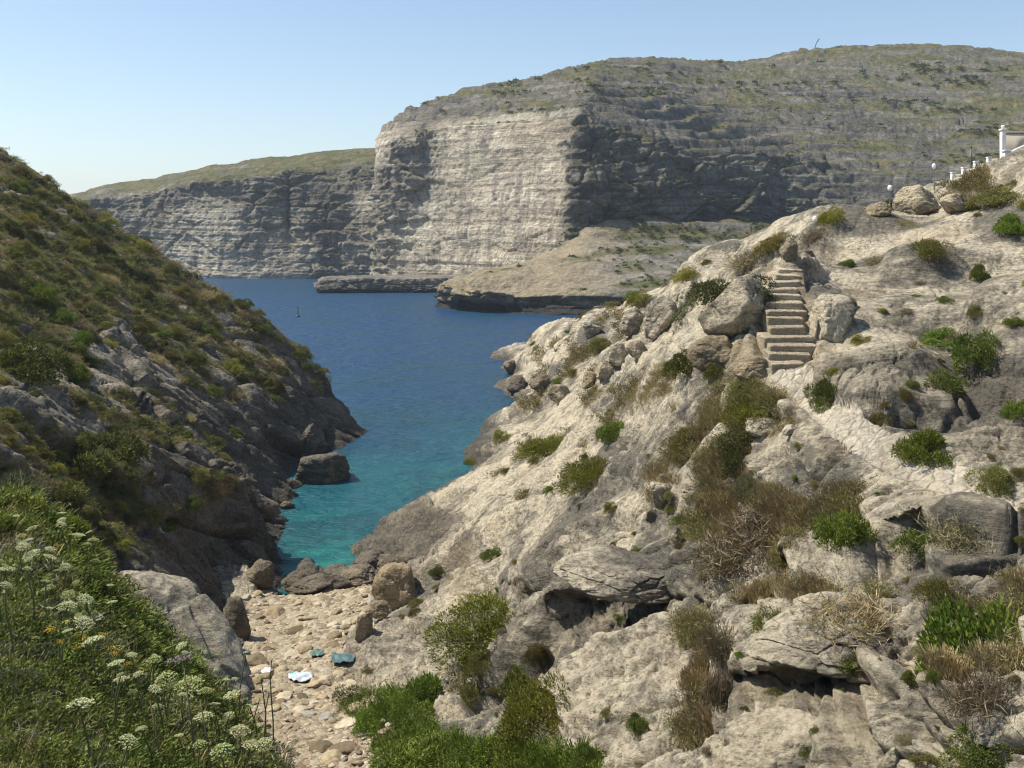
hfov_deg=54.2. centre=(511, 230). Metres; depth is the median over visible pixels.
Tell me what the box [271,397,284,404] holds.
shrub
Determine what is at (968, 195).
shrub
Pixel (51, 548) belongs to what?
wild carrot
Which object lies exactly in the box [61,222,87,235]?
shrub
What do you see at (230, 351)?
shrub
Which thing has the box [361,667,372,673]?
tuft
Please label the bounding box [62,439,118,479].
shrub
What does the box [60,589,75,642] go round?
wild carrot
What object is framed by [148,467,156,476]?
shrub
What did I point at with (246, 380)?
shrub
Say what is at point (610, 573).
overhanging rock
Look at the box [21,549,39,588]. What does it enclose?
wild carrot
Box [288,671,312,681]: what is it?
plastic sheet
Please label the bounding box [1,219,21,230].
shrub
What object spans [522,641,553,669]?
shrub
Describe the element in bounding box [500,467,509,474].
tuft
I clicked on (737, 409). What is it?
shrub
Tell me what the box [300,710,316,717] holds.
stone
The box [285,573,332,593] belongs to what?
boulder
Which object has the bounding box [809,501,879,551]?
shrub
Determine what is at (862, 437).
footpath
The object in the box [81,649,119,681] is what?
herb
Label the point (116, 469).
shrub
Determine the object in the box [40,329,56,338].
shrub
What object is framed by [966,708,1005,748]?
boulder
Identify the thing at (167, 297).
shrub
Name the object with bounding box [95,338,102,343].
shrub
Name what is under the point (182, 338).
dry grass
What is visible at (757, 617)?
shrub
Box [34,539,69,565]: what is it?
herb
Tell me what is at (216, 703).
wild carrot
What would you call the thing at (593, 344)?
shrub
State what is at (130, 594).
herb
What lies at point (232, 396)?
shrub
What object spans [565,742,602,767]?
shrub
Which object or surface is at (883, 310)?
tuft
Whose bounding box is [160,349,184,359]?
shrub
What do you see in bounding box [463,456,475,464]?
shrub
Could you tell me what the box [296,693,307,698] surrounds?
stone
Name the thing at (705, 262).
tuft
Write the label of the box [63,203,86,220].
shrub
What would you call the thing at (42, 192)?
shrub
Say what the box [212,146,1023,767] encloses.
rocky slope
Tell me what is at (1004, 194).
shrub
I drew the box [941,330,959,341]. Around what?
tuft
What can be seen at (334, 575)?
boulder
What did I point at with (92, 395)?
shrub
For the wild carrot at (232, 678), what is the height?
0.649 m
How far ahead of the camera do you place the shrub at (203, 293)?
69.86 m
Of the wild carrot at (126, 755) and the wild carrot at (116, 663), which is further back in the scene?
the wild carrot at (116, 663)
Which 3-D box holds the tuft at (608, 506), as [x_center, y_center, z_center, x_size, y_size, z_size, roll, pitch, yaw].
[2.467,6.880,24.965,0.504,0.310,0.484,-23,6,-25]
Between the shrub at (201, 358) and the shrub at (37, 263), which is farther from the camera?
the shrub at (201, 358)
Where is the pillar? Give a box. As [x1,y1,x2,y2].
[999,125,1006,157]
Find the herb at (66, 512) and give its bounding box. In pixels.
[52,502,81,519]
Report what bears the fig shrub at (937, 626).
on the rocky slope
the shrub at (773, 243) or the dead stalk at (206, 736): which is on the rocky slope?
the shrub at (773, 243)
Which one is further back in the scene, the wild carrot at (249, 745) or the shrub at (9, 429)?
the shrub at (9, 429)
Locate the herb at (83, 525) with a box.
[52,511,92,552]
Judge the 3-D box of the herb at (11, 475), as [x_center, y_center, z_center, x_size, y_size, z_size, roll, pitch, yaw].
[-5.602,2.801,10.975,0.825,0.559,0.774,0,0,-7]
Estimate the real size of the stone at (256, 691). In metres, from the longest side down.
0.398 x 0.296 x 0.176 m
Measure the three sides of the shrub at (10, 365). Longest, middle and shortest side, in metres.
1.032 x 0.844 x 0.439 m
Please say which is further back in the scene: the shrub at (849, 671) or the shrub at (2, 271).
the shrub at (2, 271)
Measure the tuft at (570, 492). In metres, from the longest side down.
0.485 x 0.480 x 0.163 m
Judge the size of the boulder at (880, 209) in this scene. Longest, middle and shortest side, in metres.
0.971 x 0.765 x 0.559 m
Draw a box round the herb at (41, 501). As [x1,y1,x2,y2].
[0,488,48,517]
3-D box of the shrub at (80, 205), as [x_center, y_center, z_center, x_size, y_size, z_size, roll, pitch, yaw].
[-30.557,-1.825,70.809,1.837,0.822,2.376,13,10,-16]
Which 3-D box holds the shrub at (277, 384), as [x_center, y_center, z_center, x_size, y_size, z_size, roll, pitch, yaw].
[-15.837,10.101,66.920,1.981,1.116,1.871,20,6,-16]
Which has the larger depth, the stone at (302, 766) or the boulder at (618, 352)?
the boulder at (618, 352)
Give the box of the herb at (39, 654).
[0,643,58,677]
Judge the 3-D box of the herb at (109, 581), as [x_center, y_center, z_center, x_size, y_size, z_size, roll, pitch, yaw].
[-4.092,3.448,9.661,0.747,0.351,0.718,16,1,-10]
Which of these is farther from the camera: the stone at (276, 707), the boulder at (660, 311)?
the boulder at (660, 311)
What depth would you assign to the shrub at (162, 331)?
60.40 m
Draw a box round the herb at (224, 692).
[198,663,253,721]
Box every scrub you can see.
[0,154,328,558]
[369,59,1015,289]
[485,161,997,499]
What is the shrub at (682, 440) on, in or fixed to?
on the rocky slope
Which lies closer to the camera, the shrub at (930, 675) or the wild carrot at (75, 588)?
the wild carrot at (75, 588)
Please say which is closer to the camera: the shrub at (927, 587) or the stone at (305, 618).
the shrub at (927, 587)
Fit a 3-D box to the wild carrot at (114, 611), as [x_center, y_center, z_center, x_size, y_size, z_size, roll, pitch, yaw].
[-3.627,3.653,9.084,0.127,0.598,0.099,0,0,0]
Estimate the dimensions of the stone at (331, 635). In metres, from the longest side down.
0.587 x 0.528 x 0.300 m
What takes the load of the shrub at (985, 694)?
on the rocky slope
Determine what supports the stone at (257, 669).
on the beach
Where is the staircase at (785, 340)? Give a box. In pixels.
[757,265,816,374]
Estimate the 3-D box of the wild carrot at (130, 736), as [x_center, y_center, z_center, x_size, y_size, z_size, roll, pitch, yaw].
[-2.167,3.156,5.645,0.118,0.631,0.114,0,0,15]
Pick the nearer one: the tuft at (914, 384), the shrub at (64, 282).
the tuft at (914, 384)
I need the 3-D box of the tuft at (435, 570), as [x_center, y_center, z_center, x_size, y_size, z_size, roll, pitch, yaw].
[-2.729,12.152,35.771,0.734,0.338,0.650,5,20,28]
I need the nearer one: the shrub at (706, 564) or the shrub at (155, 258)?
the shrub at (706, 564)
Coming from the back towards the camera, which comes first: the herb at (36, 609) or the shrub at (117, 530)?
the shrub at (117, 530)
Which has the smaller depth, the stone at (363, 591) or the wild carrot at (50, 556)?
the wild carrot at (50, 556)
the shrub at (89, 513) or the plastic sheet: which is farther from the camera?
the shrub at (89, 513)
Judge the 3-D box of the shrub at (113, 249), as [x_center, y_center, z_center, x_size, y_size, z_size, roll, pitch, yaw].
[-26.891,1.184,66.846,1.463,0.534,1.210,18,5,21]
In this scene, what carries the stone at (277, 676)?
on the beach
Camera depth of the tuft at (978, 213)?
30.55 m
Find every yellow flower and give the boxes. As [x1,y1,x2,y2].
[43,620,68,656]
[57,640,64,672]
[74,632,88,661]
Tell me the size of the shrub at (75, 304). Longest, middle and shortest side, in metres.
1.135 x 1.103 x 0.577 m
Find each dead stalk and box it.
[149,700,160,764]
[184,668,195,764]
[200,700,210,767]
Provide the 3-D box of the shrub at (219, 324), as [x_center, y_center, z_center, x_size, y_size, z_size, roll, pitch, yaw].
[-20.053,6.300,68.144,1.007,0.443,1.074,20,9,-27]
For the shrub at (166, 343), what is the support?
on the headland
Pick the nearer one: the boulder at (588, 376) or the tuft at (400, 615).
the tuft at (400, 615)
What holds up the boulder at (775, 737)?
on the rocky slope
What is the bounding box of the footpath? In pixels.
[763,365,1023,511]
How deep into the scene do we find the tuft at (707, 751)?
13.57 m
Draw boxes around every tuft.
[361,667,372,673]
[397,613,407,618]
[407,598,423,607]
[407,608,421,617]
[427,564,444,579]
[430,583,439,589]
[479,546,501,562]
[485,685,504,699]
[496,626,505,635]
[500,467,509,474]
[525,456,541,463]
[542,485,552,493]
[550,377,561,384]
[567,486,578,494]
[579,452,587,462]
[599,706,611,718]
[602,501,616,514]
[612,613,625,623]
[623,291,637,297]
[630,545,641,551]
[662,503,674,513]
[663,490,674,498]
[667,514,684,528]
[679,517,688,528]
[681,490,695,505]
[696,573,708,580]
[698,746,713,755]
[699,259,712,264]
[734,651,742,658]
[739,706,748,710]
[764,686,785,697]
[793,442,803,449]
[798,746,811,758]
[808,480,819,486]
[808,725,818,733]
[823,366,840,375]
[849,333,871,345]
[859,254,883,266]
[876,308,888,313]
[878,401,891,410]
[885,199,892,207]
[892,731,911,747]
[897,307,912,313]
[898,388,920,400]
[905,379,919,389]
[915,280,925,285]
[935,296,954,303]
[937,358,945,363]
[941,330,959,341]
[964,203,981,211]
[965,303,982,318]
[974,211,982,216]
[986,453,998,459]
[995,444,1006,450]
[1001,317,1023,326]
[1005,179,1017,186]
[1007,672,1020,685]
[1010,466,1023,483]
[1014,535,1023,547]
[1015,200,1023,209]
[1018,502,1023,514]
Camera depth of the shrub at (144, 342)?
57.45 m
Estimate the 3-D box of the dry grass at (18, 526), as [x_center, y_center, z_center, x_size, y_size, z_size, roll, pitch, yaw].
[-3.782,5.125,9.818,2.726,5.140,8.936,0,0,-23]
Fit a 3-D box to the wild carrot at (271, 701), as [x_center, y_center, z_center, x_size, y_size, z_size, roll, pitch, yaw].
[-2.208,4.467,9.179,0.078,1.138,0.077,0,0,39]
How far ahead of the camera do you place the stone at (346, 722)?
25.09 m
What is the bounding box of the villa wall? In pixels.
[999,132,1023,158]
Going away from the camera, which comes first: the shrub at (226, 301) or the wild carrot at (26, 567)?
the wild carrot at (26, 567)
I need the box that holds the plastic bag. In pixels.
[261,667,272,672]
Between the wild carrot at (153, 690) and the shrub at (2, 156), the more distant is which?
the shrub at (2, 156)
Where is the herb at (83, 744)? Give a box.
[65,738,96,757]
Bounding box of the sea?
[199,278,580,594]
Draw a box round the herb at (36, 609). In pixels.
[10,602,54,618]
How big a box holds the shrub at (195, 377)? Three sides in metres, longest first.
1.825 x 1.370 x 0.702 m
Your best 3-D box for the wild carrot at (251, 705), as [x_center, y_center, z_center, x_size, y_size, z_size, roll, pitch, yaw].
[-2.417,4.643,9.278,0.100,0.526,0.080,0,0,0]
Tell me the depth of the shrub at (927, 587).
13.35 m
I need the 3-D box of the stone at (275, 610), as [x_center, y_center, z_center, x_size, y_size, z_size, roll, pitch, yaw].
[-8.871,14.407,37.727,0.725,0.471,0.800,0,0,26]
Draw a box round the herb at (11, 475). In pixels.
[0,466,48,497]
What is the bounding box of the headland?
[0,150,367,612]
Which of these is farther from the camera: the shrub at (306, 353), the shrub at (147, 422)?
the shrub at (306, 353)
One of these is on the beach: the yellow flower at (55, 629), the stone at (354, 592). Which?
the stone at (354, 592)
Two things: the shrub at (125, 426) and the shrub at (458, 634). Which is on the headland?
the shrub at (125, 426)
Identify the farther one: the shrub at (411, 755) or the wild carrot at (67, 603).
the shrub at (411, 755)
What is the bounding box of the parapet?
[950,157,997,179]
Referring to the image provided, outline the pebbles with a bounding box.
[238,584,389,767]
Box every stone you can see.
[241,594,250,599]
[246,652,268,665]
[250,664,273,673]
[251,689,260,693]
[251,714,262,722]
[252,678,261,684]
[253,590,262,596]
[253,614,265,618]
[257,672,273,678]
[263,646,274,650]
[264,605,285,616]
[266,704,280,711]
[271,687,282,692]
[272,674,282,678]
[274,665,287,671]
[274,698,285,703]
[275,690,292,699]
[276,723,283,728]
[285,625,303,634]
[286,724,294,729]
[289,667,303,672]
[291,601,303,605]
[292,705,307,713]
[293,764,308,767]
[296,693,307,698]
[297,643,311,653]
[298,616,315,620]
[299,631,311,636]
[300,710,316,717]
[301,668,314,673]
[307,680,321,687]
[309,699,319,703]
[309,740,332,752]
[317,693,327,699]
[319,675,333,685]
[319,712,333,720]
[320,749,342,764]
[324,668,333,674]
[326,631,341,640]
[326,640,339,647]
[327,621,340,625]
[328,717,336,722]
[329,741,356,754]
[331,625,339,629]
[332,608,341,614]
[333,670,344,675]
[335,690,357,703]
[335,716,356,728]
[336,679,356,692]
[341,624,350,629]
[342,619,350,624]
[344,674,354,679]
[347,701,362,712]
[349,589,358,594]
[356,602,367,606]
[358,588,370,597]
[366,597,374,602]
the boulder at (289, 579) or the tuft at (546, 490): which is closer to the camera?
the tuft at (546, 490)
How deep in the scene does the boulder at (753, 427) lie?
20.87 m
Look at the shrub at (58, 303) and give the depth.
51.15 m
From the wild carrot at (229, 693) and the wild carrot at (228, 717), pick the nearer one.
the wild carrot at (228, 717)
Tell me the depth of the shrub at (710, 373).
23.28 m
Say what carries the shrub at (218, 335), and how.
on the headland
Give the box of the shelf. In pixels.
[313,274,467,292]
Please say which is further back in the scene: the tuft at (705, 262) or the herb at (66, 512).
the tuft at (705, 262)
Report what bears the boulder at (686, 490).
on the rocky slope
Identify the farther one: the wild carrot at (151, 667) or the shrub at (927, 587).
the shrub at (927, 587)
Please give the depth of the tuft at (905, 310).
23.52 m
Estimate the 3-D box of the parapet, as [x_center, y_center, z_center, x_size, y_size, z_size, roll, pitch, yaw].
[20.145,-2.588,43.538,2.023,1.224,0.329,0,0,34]
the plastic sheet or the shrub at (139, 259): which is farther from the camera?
the shrub at (139, 259)
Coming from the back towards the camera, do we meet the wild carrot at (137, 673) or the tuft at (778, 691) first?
the tuft at (778, 691)
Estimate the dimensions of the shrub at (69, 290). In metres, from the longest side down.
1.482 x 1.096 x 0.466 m
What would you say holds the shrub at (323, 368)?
on the headland
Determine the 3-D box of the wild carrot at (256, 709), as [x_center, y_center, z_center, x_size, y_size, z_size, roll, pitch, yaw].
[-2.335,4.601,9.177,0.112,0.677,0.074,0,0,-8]
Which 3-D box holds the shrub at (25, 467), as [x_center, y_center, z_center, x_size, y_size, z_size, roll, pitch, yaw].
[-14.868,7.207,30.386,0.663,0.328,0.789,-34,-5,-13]
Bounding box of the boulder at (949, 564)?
[924,542,1017,579]
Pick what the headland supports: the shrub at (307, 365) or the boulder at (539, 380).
the shrub at (307, 365)
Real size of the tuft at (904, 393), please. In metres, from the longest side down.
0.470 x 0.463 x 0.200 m
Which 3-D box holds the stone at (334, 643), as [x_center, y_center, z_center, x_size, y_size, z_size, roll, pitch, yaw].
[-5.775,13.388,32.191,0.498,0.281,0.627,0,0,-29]
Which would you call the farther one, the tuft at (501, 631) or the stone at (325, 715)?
the stone at (325, 715)
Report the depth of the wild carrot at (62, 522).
9.85 m
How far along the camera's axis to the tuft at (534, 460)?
43.95 m
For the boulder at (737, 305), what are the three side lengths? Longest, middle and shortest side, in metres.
1.680 x 1.619 x 1.382 m
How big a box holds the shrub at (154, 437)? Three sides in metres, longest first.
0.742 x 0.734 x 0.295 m
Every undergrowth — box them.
[0,477,284,767]
[0,501,289,767]
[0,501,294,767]
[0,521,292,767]
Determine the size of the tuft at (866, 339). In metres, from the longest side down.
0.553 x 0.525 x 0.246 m
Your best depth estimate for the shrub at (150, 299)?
64.60 m
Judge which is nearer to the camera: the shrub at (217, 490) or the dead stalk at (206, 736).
the dead stalk at (206, 736)
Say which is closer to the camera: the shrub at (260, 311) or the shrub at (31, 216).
the shrub at (31, 216)
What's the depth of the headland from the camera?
50.37 m
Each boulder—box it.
[223,596,250,640]
[245,559,274,589]
[252,493,279,521]
[279,501,294,508]
[281,572,307,588]
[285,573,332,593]
[295,452,350,483]
[302,424,320,452]
[323,563,351,589]
[340,563,377,587]
[351,549,392,568]
[354,612,372,641]
[367,600,391,619]
[371,562,417,610]
[377,554,413,571]
[503,360,514,373]
[506,374,526,392]
[529,373,550,391]
[548,384,569,402]
[553,335,570,351]
[582,371,596,388]
[583,322,601,337]
[596,359,615,379]
[608,341,627,366]
[619,306,644,336]
[624,339,647,358]
[645,296,676,339]
[646,504,657,520]
[650,481,670,507]
[670,526,684,548]
[678,280,696,306]
[682,481,696,498]
[687,335,732,372]
[698,274,768,339]
[701,298,712,312]
[722,707,817,767]
[733,355,768,380]
[745,417,776,437]
[779,239,797,261]
[782,424,797,435]
[797,250,815,257]
[809,293,856,342]
[864,202,891,216]
[883,747,900,767]
[892,184,940,214]
[924,542,1017,579]
[939,193,968,213]
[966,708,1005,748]
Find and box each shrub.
[0,148,10,160]
[0,193,17,207]
[0,267,15,279]
[0,313,11,322]
[0,331,17,343]
[0,334,78,388]
[0,349,17,364]
[0,376,18,385]
[0,405,21,419]
[0,422,15,435]
[0,434,20,447]
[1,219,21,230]
[1,299,10,307]
[1,464,11,473]
[2,363,25,375]
[5,290,23,302]
[6,248,23,258]
[7,180,33,193]
[7,263,26,274]
[11,164,34,178]
[11,239,39,255]
[13,231,32,240]
[14,422,34,434]
[17,292,32,302]
[18,212,39,224]
[18,274,39,286]
[19,219,40,230]
[21,194,46,206]
[21,445,39,453]
[21,462,32,470]
[24,332,49,344]
[26,281,59,308]
[28,385,45,397]
[28,435,44,447]
[30,258,45,269]
[31,187,49,198]
[32,233,43,239]
[33,477,56,496]
[37,219,49,228]
[38,447,55,458]
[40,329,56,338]
[41,208,60,218]
[41,249,53,256]
[42,174,54,181]
[44,479,88,512]
[46,305,78,323]
[46,423,64,431]
[48,284,60,291]
[48,463,66,473]
[49,236,69,249]
[50,298,66,307]
[50,326,65,334]
[51,338,69,346]
[51,448,71,462]
[52,317,67,324]
[53,188,71,201]
[54,276,69,286]
[59,265,77,277]
[59,286,75,296]
[59,361,94,388]
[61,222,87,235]
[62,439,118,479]
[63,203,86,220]
[67,200,94,210]
[68,327,94,351]
[68,345,89,359]
[68,350,81,362]
[68,465,86,483]
[70,236,91,252]
[71,300,86,311]
[72,257,87,265]
[73,196,90,205]
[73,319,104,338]
[75,206,104,217]
[75,396,87,403]
[77,292,96,299]
[80,431,96,443]
[81,505,103,522]
[82,355,106,367]
[83,271,94,281]
[83,300,108,313]
[85,234,109,248]
[85,303,107,319]
[85,393,111,403]
[88,449,108,456]
[90,223,107,233]
[91,283,116,297]
[92,519,106,531]
[93,428,152,467]
[95,264,117,274]
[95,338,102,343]
[97,321,115,329]
[97,530,117,544]
[98,210,121,226]
[98,480,120,500]
[99,272,122,287]
[99,294,126,314]
[100,410,112,418]
[101,221,112,228]
[101,244,116,253]
[102,472,120,480]
[104,338,117,349]
[106,421,132,436]
[108,462,128,473]
[110,409,139,421]
[112,232,130,241]
[112,393,124,399]
[112,500,128,512]
[113,538,133,547]
[114,271,130,280]
[114,527,123,536]
[115,256,126,260]
[118,460,133,469]
[120,246,136,253]
[123,511,140,526]
[125,270,138,276]
[126,465,144,479]
[128,233,137,242]
[128,255,145,262]
[128,321,148,333]
[132,297,152,308]
[132,309,141,315]
[133,283,157,297]
[134,239,153,250]
[136,235,152,243]
[136,266,157,281]
[138,318,156,330]
[138,417,161,429]
[143,341,158,353]
[144,432,158,441]
[146,239,167,256]
[146,256,158,261]
[146,296,165,307]
[146,388,160,395]
[148,352,166,365]
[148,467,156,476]
[149,326,172,337]
[151,400,160,405]
[153,375,163,383]
[156,291,176,302]
[156,339,168,346]
[157,255,193,270]
[157,311,171,319]
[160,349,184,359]
[161,263,183,275]
[162,322,186,341]
[163,526,174,531]
[165,424,183,435]
[165,515,184,527]
[171,360,184,366]
[173,284,199,297]
[175,413,185,430]
[180,315,200,327]
[180,431,192,437]
[182,372,205,386]
[183,270,202,281]
[183,351,205,369]
[184,278,205,290]
[184,465,210,485]
[184,494,200,511]
[185,413,197,422]
[191,301,207,310]
[193,336,205,344]
[194,288,218,303]
[196,323,218,337]
[204,479,230,500]
[206,384,225,399]
[210,290,231,306]
[210,331,224,339]
[212,437,226,445]
[213,321,222,328]
[218,452,232,460]
[222,358,244,374]
[223,344,238,357]
[226,388,244,400]
[226,471,242,483]
[227,425,245,437]
[232,298,254,307]
[232,351,255,365]
[237,375,250,383]
[240,308,260,324]
[248,320,270,333]
[255,309,266,315]
[255,373,265,379]
[256,345,268,352]
[262,375,287,393]
[266,357,285,368]
[269,333,284,341]
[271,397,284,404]
[292,342,314,359]
[299,360,316,371]
[310,360,322,369]
[318,367,330,372]
[330,680,361,705]
[348,693,390,738]
[364,722,452,767]
[390,670,445,715]
[422,587,520,689]
[445,679,483,709]
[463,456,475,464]
[465,647,492,676]
[467,728,520,767]
[488,664,576,766]
[491,429,512,443]
[498,660,538,697]
[514,432,564,461]
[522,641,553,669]
[548,453,608,496]
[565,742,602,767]
[588,336,610,353]
[594,420,624,446]
[624,287,652,307]
[624,711,649,737]
[656,425,699,461]
[660,347,691,379]
[667,298,695,334]
[669,267,701,283]
[675,520,756,590]
[685,273,780,312]
[685,601,734,674]
[689,656,732,712]
[703,361,725,381]
[706,493,791,571]
[709,243,763,275]
[716,431,753,479]
[719,393,776,427]
[732,469,763,502]
[746,605,780,633]
[750,230,795,258]
[767,548,788,571]
[774,579,914,657]
[794,223,836,247]
[802,373,837,413]
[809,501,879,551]
[814,205,845,225]
[836,651,862,680]
[837,259,855,266]
[868,410,893,426]
[890,424,954,469]
[890,520,938,562]
[899,668,918,689]
[906,502,993,573]
[907,236,956,260]
[907,751,938,767]
[911,574,963,606]
[912,588,1020,675]
[916,188,982,208]
[917,326,956,348]
[919,655,1023,736]
[920,367,970,398]
[924,668,942,686]
[936,719,1014,767]
[948,323,1001,374]
[963,459,1016,497]
[964,185,1023,206]
[969,263,990,280]
[991,210,1023,234]
[999,398,1023,419]
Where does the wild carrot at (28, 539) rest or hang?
on the bank
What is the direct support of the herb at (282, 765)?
on the bank
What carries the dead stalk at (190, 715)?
on the bank
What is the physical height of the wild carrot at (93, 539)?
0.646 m
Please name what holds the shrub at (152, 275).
on the headland
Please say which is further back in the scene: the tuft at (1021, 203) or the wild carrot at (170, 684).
the tuft at (1021, 203)
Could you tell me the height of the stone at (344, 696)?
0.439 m
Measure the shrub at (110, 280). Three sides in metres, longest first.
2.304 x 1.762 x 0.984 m
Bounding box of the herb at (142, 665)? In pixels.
[106,634,158,681]
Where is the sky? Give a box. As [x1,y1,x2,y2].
[0,0,1023,193]
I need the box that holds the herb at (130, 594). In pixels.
[120,582,151,605]
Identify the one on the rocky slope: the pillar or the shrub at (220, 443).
the pillar
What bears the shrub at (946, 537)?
on the rocky slope
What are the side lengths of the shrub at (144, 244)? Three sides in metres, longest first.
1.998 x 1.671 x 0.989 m
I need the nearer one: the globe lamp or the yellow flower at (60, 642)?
the yellow flower at (60, 642)
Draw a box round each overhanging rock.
[553,544,673,604]
[739,591,890,683]
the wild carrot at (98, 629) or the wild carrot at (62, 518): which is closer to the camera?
the wild carrot at (98, 629)
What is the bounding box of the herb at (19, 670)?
[0,661,43,708]
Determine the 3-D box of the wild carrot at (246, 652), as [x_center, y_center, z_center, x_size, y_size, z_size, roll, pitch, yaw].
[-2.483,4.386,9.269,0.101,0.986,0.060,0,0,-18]
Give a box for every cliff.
[69,148,375,278]
[370,43,1023,274]
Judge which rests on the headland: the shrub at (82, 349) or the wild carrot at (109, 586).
the shrub at (82, 349)
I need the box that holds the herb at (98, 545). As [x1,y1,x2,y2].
[90,526,107,562]
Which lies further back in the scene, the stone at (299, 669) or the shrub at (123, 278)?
the shrub at (123, 278)
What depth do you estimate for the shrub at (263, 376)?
66.51 m
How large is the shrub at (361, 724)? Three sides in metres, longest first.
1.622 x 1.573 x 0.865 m
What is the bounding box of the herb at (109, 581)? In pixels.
[89,569,124,602]
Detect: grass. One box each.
[0,158,325,554]
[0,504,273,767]
[338,680,603,767]
[447,222,1023,748]
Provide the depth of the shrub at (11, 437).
31.43 m
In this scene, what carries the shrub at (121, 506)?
on the headland
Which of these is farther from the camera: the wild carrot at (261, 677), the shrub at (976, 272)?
the shrub at (976, 272)
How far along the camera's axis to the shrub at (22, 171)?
68.05 m
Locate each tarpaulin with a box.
[310,648,324,655]
[330,652,354,663]
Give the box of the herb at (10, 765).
[0,758,29,767]
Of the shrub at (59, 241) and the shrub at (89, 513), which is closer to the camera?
the shrub at (89, 513)
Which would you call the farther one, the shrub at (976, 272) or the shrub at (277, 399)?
the shrub at (277, 399)
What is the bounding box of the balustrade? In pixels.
[1000,145,1023,155]
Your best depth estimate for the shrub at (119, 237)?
71.02 m
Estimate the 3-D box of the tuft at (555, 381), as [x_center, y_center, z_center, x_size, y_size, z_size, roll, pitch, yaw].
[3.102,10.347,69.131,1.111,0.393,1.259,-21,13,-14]
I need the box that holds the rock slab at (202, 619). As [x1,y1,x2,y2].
[110,570,254,718]
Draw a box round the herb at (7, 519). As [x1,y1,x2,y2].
[0,508,48,542]
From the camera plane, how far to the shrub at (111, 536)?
31.61 m
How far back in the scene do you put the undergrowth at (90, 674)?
7.40 m
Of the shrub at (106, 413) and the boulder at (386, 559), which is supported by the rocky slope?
the boulder at (386, 559)
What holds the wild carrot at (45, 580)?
on the bank
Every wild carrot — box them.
[0,566,14,623]
[0,581,13,652]
[15,542,30,589]
[16,540,24,577]
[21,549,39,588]
[22,566,35,619]
[23,538,33,560]
[24,557,35,596]
[25,525,38,550]
[27,636,38,664]
[38,607,52,654]
[40,587,53,608]
[41,579,51,623]
[43,553,56,584]
[44,546,55,571]
[55,521,66,552]
[56,517,66,537]
[56,600,77,639]
[60,562,72,585]
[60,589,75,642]
[60,628,72,675]
[65,697,95,767]
[69,533,85,561]
[73,579,79,610]
[73,615,95,660]
[77,593,94,632]
[82,635,104,697]
[88,537,98,566]
[96,618,101,651]
[106,584,114,609]
[107,600,120,633]
[107,659,124,707]
[112,675,129,725]
[114,672,124,735]
[119,733,138,767]
[123,746,130,767]
[126,652,138,702]
[127,689,137,722]
[133,670,143,716]
[138,725,152,766]
[145,655,161,700]
[148,683,163,738]
[149,654,156,681]
[151,703,161,732]
[154,669,176,727]
[163,682,177,731]
[166,652,193,685]
[171,675,204,715]
[174,733,186,764]
[175,641,186,673]
[177,692,186,735]
[192,739,207,767]
[193,711,212,756]
[197,687,213,726]
[208,702,220,747]
[209,742,234,767]
[214,707,219,743]
[222,678,230,723]
[222,712,234,752]
[223,689,240,730]
[228,677,237,705]
[228,723,250,765]
[239,651,249,724]
[241,738,258,767]
[246,704,257,737]
[251,695,262,732]
[255,737,272,767]
[257,676,265,743]
[264,690,271,753]
[268,656,275,750]
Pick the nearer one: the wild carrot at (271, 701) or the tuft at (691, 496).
the wild carrot at (271, 701)
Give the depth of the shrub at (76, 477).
34.23 m
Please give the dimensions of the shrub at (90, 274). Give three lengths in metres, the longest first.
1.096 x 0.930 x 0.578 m
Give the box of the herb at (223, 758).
[200,746,237,767]
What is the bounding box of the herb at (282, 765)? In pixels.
[257,753,295,767]
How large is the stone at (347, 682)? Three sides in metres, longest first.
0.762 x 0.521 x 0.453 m
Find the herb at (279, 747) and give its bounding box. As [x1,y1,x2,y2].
[265,739,298,767]
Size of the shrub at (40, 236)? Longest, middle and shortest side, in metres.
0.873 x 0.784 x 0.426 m
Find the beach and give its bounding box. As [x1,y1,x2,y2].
[241,584,388,767]
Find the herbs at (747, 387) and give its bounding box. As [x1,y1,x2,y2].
[620,219,1023,749]
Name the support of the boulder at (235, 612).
on the beach
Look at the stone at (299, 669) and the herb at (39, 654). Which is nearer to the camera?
the herb at (39, 654)
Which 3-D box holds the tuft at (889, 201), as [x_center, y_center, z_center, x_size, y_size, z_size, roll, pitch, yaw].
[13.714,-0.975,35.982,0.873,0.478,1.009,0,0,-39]
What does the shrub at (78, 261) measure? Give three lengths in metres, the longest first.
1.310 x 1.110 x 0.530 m
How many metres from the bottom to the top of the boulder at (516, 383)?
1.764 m
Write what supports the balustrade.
on the rocky slope
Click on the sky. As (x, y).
(94, 93)
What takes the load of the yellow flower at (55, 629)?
on the bank
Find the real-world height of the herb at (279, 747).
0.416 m
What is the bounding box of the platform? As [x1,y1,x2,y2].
[434,214,771,314]
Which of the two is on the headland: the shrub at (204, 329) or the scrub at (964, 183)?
the shrub at (204, 329)
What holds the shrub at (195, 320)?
on the headland
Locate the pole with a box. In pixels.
[970,146,971,168]
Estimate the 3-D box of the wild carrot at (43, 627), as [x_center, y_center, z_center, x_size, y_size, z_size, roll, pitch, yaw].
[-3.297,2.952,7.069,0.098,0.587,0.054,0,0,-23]

